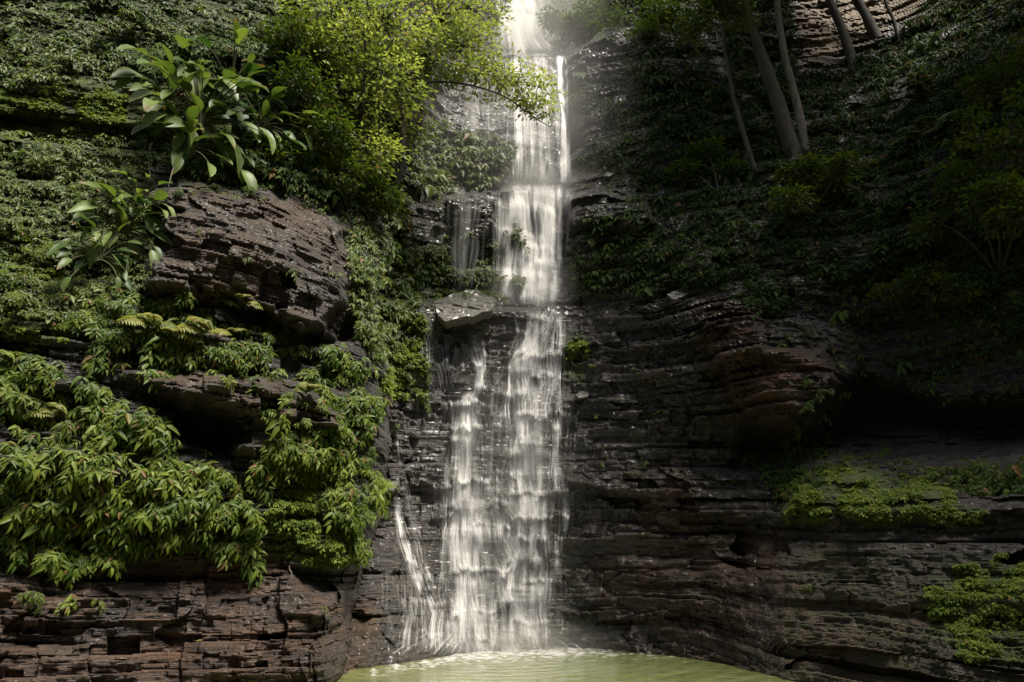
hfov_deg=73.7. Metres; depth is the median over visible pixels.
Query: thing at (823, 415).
hanging plant
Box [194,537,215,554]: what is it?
hanging plant
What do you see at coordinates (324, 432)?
hanging plant
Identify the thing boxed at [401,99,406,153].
hanging vine
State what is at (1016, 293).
hanging plant
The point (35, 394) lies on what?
hanging plant
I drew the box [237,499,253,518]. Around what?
hanging plant
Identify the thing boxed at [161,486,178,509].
hanging plant
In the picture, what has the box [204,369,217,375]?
hanging plant
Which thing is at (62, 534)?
hanging plant
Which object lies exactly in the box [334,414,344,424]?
hanging plant
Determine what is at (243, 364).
hanging plant
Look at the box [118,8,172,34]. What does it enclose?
fern
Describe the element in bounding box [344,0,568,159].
tree
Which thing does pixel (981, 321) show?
hanging plant
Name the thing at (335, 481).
hanging plant
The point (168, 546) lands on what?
hanging plant
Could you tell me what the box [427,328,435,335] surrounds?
hanging plant
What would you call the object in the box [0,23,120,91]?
creeper leaves
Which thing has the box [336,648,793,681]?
water
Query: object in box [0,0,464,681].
cliff
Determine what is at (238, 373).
hanging plant
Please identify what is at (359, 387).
hanging plant
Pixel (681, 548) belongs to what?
shaded cliff
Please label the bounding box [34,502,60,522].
hanging plant
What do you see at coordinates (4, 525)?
hanging plant
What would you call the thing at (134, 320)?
fern
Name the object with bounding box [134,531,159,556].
hanging plant
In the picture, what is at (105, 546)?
hanging plant
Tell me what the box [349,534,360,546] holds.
hanging plant
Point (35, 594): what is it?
hanging plant
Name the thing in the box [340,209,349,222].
hanging plant
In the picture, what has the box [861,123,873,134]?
hanging plant
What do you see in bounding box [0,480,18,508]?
hanging plant
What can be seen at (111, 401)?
hanging plant
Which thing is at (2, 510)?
hanging plant
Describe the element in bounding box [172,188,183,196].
hanging plant
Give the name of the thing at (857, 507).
moss
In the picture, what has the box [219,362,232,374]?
hanging plant
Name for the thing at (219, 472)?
hanging plant
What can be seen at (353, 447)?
hanging plant
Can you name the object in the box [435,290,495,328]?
rock slab
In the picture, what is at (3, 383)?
hanging plant
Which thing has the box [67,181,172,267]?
broadleaf plant
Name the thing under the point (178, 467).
hanging plant
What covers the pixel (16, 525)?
hanging plant
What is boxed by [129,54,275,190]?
broadleaf plant
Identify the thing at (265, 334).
hanging plant
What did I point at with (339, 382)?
hanging plant
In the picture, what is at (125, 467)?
hanging plant
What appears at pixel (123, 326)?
hanging plant
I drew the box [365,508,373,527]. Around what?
hanging plant
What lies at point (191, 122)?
broadleaf plant
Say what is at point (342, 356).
hanging plant
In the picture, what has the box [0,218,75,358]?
leaves
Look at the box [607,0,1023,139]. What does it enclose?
upland leaves
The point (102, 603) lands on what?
hanging plant
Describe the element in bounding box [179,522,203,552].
hanging plant
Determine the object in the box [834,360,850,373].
hanging plant
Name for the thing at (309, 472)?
hanging plant
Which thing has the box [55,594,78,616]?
hanging plant
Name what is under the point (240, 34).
broadleaf plant
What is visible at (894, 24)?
tree
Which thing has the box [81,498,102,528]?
hanging plant
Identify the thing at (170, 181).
hanging vine
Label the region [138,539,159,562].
hanging plant
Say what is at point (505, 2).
bush
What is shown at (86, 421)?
hanging plant
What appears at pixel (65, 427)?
hanging plant
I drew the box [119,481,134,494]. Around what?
hanging plant
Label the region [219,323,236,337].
hanging plant
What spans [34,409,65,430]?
hanging plant
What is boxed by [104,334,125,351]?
hanging plant
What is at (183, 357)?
hanging plant
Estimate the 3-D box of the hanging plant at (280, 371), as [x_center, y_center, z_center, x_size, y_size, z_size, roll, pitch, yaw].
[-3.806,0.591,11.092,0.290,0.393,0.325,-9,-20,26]
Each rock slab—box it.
[388,476,399,493]
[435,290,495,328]
[575,391,588,399]
[602,167,616,179]
[666,286,689,300]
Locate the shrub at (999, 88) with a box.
[926,27,1023,199]
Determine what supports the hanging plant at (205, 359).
attached to the cliff at (134, 630)
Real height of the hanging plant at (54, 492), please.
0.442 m
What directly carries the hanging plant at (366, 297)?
attached to the cliff at (134, 630)
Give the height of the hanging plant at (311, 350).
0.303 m
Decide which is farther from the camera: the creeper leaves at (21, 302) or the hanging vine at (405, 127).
the hanging vine at (405, 127)
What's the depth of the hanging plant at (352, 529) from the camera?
11.05 m
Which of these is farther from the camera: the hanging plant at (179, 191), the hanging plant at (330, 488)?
the hanging plant at (179, 191)
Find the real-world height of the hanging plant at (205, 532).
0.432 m
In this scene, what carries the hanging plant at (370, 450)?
attached to the cliff at (134, 630)
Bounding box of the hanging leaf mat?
[0,354,281,590]
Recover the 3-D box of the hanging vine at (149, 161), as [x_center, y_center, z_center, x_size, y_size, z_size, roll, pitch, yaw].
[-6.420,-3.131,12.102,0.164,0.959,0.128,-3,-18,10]
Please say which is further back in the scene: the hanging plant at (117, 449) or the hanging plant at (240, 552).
the hanging plant at (240, 552)
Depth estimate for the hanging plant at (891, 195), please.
15.20 m
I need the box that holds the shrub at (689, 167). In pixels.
[663,130,751,197]
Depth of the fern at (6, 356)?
9.46 m
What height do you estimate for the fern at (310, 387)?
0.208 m
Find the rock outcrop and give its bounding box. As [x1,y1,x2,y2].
[143,180,352,332]
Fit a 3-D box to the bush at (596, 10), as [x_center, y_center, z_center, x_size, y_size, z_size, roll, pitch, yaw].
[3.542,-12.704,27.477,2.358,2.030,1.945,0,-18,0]
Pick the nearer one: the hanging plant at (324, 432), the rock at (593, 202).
the hanging plant at (324, 432)
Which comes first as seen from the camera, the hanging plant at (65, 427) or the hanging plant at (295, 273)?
the hanging plant at (65, 427)
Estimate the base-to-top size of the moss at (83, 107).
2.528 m
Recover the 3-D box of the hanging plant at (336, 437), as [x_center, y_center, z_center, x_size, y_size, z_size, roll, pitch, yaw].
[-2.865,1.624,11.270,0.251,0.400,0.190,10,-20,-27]
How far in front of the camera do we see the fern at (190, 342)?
10.42 m
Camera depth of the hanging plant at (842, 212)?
15.74 m
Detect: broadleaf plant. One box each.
[47,214,141,291]
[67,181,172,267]
[109,170,175,233]
[110,34,238,140]
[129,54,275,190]
[131,99,243,184]
[177,17,291,131]
[209,77,323,158]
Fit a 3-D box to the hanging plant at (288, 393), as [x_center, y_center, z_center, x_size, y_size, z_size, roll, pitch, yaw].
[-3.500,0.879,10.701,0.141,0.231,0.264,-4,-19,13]
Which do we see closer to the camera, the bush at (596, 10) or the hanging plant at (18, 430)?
the hanging plant at (18, 430)
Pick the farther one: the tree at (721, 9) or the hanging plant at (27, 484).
the tree at (721, 9)
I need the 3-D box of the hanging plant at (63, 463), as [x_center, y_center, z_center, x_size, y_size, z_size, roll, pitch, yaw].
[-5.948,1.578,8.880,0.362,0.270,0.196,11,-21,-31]
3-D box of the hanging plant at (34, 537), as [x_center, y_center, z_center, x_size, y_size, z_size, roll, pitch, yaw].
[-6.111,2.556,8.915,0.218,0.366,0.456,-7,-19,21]
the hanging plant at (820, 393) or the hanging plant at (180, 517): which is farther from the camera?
the hanging plant at (820, 393)
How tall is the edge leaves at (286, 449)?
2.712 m
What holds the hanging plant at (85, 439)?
attached to the cliff at (134, 630)
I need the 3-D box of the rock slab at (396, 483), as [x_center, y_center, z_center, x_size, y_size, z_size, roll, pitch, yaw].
[-2.559,3.124,14.851,0.191,0.416,0.476,0,-18,0]
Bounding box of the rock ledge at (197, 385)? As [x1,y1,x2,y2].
[132,369,344,431]
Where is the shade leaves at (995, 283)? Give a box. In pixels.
[564,71,1023,337]
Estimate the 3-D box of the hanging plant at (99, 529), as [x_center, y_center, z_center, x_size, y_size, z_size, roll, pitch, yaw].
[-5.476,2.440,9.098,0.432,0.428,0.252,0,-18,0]
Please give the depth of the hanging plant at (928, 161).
15.25 m
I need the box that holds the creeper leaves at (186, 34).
[0,0,430,266]
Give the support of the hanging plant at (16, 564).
attached to the cliff at (134, 630)
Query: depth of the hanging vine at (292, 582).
9.98 m
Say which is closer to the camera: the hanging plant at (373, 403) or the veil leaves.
the hanging plant at (373, 403)
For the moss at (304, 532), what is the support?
attached to the cliff at (134, 630)
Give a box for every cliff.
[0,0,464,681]
[569,0,1023,681]
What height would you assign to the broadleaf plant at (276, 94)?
1.382 m
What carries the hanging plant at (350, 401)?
attached to the cliff at (134, 630)
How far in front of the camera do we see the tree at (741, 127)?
18.96 m
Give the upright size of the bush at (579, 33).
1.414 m
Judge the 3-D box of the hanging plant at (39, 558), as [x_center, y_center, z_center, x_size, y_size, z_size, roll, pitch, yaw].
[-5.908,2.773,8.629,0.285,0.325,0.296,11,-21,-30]
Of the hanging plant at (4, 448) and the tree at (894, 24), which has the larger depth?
the tree at (894, 24)
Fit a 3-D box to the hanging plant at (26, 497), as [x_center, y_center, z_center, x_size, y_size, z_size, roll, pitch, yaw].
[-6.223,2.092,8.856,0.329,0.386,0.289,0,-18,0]
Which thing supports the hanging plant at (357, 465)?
attached to the cliff at (134, 630)
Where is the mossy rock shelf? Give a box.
[773,467,1023,523]
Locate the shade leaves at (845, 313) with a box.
[730,275,1023,405]
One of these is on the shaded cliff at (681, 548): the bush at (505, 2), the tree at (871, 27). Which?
the tree at (871, 27)
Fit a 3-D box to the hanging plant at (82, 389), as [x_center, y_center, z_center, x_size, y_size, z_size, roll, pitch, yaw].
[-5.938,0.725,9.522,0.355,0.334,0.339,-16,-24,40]
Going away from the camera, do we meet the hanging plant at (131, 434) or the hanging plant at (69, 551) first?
the hanging plant at (69, 551)
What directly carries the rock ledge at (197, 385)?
on the cliff at (134, 630)
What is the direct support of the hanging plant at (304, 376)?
attached to the cliff at (134, 630)
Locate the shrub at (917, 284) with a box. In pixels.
[863,260,983,306]
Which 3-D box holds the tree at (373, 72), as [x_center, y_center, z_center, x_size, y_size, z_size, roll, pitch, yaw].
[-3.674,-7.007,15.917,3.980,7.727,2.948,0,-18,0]
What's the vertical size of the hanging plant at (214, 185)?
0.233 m
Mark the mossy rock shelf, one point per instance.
(1006, 508)
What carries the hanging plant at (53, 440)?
attached to the cliff at (134, 630)
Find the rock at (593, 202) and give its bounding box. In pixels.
[561,185,655,234]
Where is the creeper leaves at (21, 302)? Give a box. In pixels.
[0,124,159,324]
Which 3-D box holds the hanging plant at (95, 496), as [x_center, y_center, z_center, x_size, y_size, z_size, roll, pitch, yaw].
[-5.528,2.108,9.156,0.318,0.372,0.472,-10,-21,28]
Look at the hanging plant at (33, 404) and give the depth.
9.27 m
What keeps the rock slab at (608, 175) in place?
on the shaded cliff at (681, 548)
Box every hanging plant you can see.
[0,376,9,386]
[0,441,15,454]
[0,454,22,478]
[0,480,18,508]
[0,495,22,513]
[0,521,18,533]
[0,527,20,546]
[4,476,41,494]
[5,555,35,573]
[6,505,39,533]
[8,425,29,445]
[15,432,39,449]
[15,590,46,616]
[17,395,49,419]
[18,488,45,508]
[21,412,49,430]
[23,374,57,399]
[25,451,47,484]
[28,389,46,405]
[29,527,55,545]
[30,473,75,505]
[31,446,66,481]
[31,547,56,572]
[33,472,64,500]
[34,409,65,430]
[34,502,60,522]
[37,432,64,448]
[40,484,79,517]
[45,455,66,471]
[49,417,76,444]
[50,525,73,542]
[51,391,73,409]
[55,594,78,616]
[57,467,95,498]
[58,502,83,525]
[61,520,98,553]
[64,451,87,467]
[64,543,73,561]
[68,432,93,449]
[69,484,84,510]
[73,382,99,403]
[75,414,101,426]
[78,449,111,478]
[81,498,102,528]
[81,551,100,578]
[83,513,115,539]
[84,486,107,509]
[85,434,124,451]
[88,397,113,407]
[90,598,105,614]
[97,488,127,516]
[97,538,110,551]
[100,468,119,493]
[101,452,129,470]
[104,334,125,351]
[106,446,126,456]
[106,539,128,558]
[107,521,133,550]
[109,317,129,329]
[114,461,137,478]
[116,436,138,455]
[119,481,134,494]
[120,423,138,441]
[121,499,138,522]
[127,507,157,534]
[132,418,153,444]
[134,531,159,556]
[135,491,156,504]
[136,490,167,507]
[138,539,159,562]
[141,523,179,557]
[148,450,178,465]
[149,175,162,183]
[151,439,182,467]
[160,504,178,526]
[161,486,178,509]
[166,460,187,477]
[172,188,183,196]
[172,508,197,525]
[175,354,187,367]
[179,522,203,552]
[181,482,193,499]
[184,527,198,544]
[186,468,201,490]
[192,478,215,501]
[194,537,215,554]
[196,228,201,238]
[197,520,218,545]
[200,485,223,509]
[202,356,214,369]
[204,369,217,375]
[207,467,242,494]
[208,535,236,565]
[209,183,219,191]
[215,499,239,527]
[216,347,232,366]
[217,375,236,394]
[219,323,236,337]
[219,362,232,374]
[226,542,253,564]
[228,484,249,505]
[233,367,245,378]
[234,521,250,539]
[235,357,256,376]
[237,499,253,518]
[238,538,257,565]
[242,257,251,263]
[244,473,260,496]
[252,360,269,378]
[255,480,274,502]
[259,332,274,343]
[261,398,273,406]
[267,368,287,382]
[276,346,293,358]
[280,464,296,484]
[281,391,294,397]
[286,267,297,280]
[286,344,307,360]
[296,369,311,382]
[296,397,310,409]
[299,201,309,210]
[301,418,311,427]
[302,467,313,478]
[307,345,322,359]
[314,405,329,415]
[314,427,332,441]
[318,469,333,484]
[325,360,331,375]
[325,486,334,492]
[328,271,344,282]
[330,479,351,488]
[331,376,346,388]
[331,431,346,448]
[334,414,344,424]
[337,397,354,410]
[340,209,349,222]
[340,349,353,368]
[341,446,352,458]
[347,520,361,540]
[348,436,365,457]
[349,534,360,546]
[351,503,363,516]
[352,369,368,383]
[352,542,369,568]
[353,406,367,415]
[354,386,365,397]
[355,461,365,475]
[355,483,369,494]
[363,290,372,301]
[364,446,377,465]
[365,396,381,417]
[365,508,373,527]
[384,234,395,245]
[401,371,411,380]
[422,403,430,412]
[425,375,432,384]
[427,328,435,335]
[632,202,644,208]
[795,422,805,436]
[798,376,812,399]
[799,400,814,414]
[801,584,811,591]
[812,388,834,402]
[817,411,830,425]
[833,210,846,221]
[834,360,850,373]
[838,391,851,404]
[855,194,871,207]
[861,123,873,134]
[885,192,898,203]
[908,183,923,191]
[917,156,934,168]
[974,317,993,330]
[1009,291,1020,307]
[1017,349,1023,357]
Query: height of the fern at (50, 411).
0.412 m
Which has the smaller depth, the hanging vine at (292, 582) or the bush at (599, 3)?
the hanging vine at (292, 582)
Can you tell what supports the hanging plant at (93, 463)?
attached to the cliff at (134, 630)
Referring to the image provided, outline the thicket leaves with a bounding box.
[127,28,393,225]
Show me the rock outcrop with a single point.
(275, 237)
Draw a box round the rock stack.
[697,304,842,427]
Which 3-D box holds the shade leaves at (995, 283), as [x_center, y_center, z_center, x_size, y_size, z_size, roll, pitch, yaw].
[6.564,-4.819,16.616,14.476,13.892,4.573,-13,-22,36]
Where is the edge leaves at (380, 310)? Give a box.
[343,192,430,376]
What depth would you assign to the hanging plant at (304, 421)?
10.63 m
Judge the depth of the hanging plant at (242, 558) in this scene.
9.99 m
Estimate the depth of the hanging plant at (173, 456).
9.75 m
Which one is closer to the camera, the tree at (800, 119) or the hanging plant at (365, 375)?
the hanging plant at (365, 375)
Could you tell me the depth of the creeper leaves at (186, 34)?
14.58 m
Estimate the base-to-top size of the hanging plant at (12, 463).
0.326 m
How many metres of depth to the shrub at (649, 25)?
24.23 m
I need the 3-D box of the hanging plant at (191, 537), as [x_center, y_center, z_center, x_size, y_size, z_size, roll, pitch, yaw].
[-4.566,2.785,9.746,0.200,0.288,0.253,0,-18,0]
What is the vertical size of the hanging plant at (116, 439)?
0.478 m
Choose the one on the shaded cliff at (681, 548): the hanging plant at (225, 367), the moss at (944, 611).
the moss at (944, 611)
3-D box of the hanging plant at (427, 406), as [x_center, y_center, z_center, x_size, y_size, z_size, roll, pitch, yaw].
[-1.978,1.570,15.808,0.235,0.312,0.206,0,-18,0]
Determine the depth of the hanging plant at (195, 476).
9.77 m
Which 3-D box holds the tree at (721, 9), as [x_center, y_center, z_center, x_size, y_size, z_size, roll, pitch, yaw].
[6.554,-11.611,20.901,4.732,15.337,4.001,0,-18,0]
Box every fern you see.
[0,350,35,362]
[29,402,97,428]
[93,21,140,42]
[117,313,194,341]
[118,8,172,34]
[161,327,203,346]
[176,317,230,335]
[202,290,240,307]
[217,327,247,337]
[234,293,262,309]
[293,382,320,393]
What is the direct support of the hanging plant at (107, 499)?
attached to the cliff at (134, 630)
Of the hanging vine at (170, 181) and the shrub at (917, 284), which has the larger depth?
the shrub at (917, 284)
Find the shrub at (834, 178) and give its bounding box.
[763,147,878,219]
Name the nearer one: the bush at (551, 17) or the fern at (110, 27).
the fern at (110, 27)
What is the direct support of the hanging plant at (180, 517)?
attached to the cliff at (134, 630)
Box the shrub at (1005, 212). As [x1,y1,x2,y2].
[904,153,1023,276]
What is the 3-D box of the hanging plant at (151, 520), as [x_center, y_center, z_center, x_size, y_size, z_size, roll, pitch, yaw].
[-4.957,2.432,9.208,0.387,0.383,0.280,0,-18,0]
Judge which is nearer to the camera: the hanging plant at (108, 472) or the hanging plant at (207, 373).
the hanging plant at (108, 472)
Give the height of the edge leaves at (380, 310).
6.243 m
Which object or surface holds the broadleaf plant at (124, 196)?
attached to the cliff at (134, 630)
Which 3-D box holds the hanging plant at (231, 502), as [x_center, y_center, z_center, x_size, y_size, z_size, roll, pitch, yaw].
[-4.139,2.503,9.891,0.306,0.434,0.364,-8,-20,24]
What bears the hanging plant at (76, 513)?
attached to the cliff at (134, 630)
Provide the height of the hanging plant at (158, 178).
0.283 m
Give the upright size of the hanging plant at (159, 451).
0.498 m
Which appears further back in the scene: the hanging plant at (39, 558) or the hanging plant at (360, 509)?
the hanging plant at (360, 509)
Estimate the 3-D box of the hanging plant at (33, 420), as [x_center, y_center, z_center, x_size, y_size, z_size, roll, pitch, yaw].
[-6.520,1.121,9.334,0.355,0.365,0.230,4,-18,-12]
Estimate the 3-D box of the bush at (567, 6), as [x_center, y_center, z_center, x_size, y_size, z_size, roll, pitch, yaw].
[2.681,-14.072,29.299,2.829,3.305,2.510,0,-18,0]
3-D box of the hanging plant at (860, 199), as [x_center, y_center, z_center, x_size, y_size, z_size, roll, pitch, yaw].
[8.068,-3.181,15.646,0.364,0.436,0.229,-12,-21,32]
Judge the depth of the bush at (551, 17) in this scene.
27.82 m
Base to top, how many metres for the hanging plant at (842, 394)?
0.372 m
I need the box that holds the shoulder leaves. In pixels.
[375,227,532,304]
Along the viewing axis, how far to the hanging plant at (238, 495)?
10.15 m
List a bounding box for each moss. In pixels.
[0,72,130,139]
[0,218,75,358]
[264,459,364,569]
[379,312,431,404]
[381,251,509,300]
[566,338,589,380]
[781,465,988,525]
[923,552,1023,664]
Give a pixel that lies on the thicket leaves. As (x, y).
(150, 69)
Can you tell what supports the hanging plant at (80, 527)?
attached to the cliff at (134, 630)
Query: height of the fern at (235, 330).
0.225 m
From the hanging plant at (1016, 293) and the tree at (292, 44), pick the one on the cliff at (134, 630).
the tree at (292, 44)
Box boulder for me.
[156,575,332,681]
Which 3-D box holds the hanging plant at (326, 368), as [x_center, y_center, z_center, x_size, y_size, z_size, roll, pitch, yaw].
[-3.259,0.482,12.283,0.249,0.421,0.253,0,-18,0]
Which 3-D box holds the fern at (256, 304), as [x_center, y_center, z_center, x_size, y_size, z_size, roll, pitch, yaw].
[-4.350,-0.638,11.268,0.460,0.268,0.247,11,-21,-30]
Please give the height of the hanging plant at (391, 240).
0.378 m
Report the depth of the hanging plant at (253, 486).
10.24 m
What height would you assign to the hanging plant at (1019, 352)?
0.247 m
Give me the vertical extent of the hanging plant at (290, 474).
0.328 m
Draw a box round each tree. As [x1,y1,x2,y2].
[248,0,412,216]
[271,0,440,196]
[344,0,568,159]
[663,0,805,161]
[720,18,759,178]
[774,0,809,152]
[825,0,858,67]
[851,0,891,53]
[883,0,903,47]
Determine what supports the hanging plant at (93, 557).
attached to the cliff at (134, 630)
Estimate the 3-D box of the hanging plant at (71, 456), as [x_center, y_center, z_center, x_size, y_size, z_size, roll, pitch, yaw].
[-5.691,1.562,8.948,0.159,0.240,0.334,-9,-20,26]
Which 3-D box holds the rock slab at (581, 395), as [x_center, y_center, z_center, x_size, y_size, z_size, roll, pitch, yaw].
[1.737,1.321,16.638,0.429,0.296,0.423,0,-18,0]
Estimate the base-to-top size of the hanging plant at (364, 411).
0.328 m
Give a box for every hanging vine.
[146,143,152,188]
[168,166,174,199]
[289,565,294,600]
[366,86,391,165]
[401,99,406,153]
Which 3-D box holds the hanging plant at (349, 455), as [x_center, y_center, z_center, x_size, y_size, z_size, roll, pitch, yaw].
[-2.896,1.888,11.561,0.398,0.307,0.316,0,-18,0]
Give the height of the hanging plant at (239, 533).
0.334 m
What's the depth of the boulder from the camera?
9.54 m
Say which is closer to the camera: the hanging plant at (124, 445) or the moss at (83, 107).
the hanging plant at (124, 445)
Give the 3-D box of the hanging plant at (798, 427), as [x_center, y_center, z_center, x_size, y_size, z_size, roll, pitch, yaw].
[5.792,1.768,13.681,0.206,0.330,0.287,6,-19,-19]
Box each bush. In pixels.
[475,0,514,29]
[535,5,583,52]
[543,0,607,48]
[558,8,602,46]
[572,0,608,31]
[573,0,608,19]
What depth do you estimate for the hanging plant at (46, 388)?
9.34 m
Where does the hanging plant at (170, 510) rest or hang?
attached to the cliff at (134, 630)
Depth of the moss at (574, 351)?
17.16 m
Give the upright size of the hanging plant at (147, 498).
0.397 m
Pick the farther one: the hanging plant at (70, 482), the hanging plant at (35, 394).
the hanging plant at (35, 394)
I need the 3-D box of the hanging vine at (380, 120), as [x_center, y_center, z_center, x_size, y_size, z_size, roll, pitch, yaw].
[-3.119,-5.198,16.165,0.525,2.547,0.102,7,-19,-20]
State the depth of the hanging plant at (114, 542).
9.10 m
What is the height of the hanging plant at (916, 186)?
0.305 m
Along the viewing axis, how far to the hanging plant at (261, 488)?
10.30 m
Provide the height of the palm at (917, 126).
0.580 m
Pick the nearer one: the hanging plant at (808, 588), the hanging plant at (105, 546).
the hanging plant at (105, 546)
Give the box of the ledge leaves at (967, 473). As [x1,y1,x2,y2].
[733,433,1023,506]
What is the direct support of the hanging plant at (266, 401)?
hanging from the rock ledge at (197, 385)
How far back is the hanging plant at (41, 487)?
8.82 m
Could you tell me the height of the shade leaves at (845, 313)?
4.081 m
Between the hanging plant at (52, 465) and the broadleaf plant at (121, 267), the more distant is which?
the broadleaf plant at (121, 267)
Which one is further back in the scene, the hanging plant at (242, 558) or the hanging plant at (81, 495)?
the hanging plant at (242, 558)
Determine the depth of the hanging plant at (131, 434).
9.47 m
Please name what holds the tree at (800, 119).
on the shaded cliff at (681, 548)
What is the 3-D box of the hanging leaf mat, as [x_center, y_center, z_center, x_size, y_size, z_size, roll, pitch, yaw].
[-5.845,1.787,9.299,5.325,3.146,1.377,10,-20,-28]
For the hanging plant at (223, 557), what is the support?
attached to the cliff at (134, 630)
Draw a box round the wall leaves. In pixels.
[60,291,392,449]
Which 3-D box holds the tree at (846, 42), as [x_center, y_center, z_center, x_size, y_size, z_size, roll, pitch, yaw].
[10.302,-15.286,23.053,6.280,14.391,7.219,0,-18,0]
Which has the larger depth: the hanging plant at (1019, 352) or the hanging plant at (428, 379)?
the hanging plant at (428, 379)
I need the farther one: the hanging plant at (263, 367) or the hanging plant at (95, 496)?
the hanging plant at (263, 367)
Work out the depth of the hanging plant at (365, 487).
11.58 m
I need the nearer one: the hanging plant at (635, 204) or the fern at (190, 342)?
the fern at (190, 342)
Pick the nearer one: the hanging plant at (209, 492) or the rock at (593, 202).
the hanging plant at (209, 492)
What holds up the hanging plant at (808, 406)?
hanging from the rock stack
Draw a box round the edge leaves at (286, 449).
[258,392,399,569]
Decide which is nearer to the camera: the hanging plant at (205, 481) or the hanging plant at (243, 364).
the hanging plant at (205, 481)
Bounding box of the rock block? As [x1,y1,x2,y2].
[448,195,498,243]
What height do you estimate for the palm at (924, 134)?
0.321 m
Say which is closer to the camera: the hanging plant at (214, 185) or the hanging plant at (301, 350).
the hanging plant at (301, 350)
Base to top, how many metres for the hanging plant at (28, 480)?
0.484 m
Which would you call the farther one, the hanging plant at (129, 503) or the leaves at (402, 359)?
the leaves at (402, 359)
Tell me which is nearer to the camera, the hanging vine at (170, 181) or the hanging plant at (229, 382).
the hanging plant at (229, 382)
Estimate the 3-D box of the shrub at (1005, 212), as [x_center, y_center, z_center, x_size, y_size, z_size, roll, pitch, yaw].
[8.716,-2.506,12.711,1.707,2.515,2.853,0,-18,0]
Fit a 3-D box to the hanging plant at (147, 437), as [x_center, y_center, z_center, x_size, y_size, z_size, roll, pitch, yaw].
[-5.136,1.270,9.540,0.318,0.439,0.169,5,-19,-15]
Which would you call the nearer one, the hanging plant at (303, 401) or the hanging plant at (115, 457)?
the hanging plant at (115, 457)
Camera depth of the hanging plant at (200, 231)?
11.16 m
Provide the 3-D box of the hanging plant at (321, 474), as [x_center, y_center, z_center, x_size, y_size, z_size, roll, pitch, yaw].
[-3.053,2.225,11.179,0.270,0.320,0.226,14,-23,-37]
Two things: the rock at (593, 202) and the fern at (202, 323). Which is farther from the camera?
the rock at (593, 202)
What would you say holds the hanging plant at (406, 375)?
on the leaves at (402, 359)
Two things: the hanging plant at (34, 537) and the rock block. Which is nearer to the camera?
the hanging plant at (34, 537)
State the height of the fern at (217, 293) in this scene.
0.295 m
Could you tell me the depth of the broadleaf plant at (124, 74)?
13.05 m
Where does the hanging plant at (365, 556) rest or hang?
attached to the cliff at (134, 630)
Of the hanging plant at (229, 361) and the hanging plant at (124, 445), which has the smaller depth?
the hanging plant at (124, 445)
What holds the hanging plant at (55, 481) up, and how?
attached to the cliff at (134, 630)
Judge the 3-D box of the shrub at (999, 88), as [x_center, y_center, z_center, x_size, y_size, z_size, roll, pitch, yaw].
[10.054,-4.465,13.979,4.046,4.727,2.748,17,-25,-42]
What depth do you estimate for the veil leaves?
21.09 m
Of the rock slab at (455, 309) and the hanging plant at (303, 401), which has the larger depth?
the rock slab at (455, 309)
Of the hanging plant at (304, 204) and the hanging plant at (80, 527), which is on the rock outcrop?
the hanging plant at (304, 204)
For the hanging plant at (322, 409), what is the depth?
11.16 m
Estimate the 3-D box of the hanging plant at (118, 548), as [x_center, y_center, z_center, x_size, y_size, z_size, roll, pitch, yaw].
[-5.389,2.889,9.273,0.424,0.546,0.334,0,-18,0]
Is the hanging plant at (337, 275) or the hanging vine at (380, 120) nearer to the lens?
the hanging plant at (337, 275)
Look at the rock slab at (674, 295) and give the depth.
16.29 m
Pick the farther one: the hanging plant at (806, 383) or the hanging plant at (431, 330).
the hanging plant at (431, 330)
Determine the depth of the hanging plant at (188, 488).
9.60 m
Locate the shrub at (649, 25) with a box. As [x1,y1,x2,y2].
[599,0,683,56]
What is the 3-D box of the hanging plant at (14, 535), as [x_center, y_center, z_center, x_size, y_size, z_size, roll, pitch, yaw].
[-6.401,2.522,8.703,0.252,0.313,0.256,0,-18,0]
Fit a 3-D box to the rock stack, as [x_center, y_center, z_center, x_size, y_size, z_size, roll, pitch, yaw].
[5.232,0.369,14.213,2.799,2.856,1.281,-10,-21,29]
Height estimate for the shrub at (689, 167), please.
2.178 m
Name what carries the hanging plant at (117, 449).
attached to the cliff at (134, 630)
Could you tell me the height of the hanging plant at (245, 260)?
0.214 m
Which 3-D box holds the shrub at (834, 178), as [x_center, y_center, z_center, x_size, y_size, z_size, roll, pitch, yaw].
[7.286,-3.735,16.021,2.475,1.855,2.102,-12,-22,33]
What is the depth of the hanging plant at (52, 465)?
8.80 m
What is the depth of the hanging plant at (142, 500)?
9.41 m
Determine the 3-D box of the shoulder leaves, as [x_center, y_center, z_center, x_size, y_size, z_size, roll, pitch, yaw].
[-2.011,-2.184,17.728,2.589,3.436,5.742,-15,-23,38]
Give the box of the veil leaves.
[405,120,518,202]
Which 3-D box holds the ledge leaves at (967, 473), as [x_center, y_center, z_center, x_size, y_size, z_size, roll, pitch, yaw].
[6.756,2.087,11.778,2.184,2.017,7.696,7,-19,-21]
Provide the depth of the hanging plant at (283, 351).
11.74 m
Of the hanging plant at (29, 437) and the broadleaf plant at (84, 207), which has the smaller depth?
the hanging plant at (29, 437)
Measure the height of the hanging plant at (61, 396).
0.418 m
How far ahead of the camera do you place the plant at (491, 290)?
18.17 m

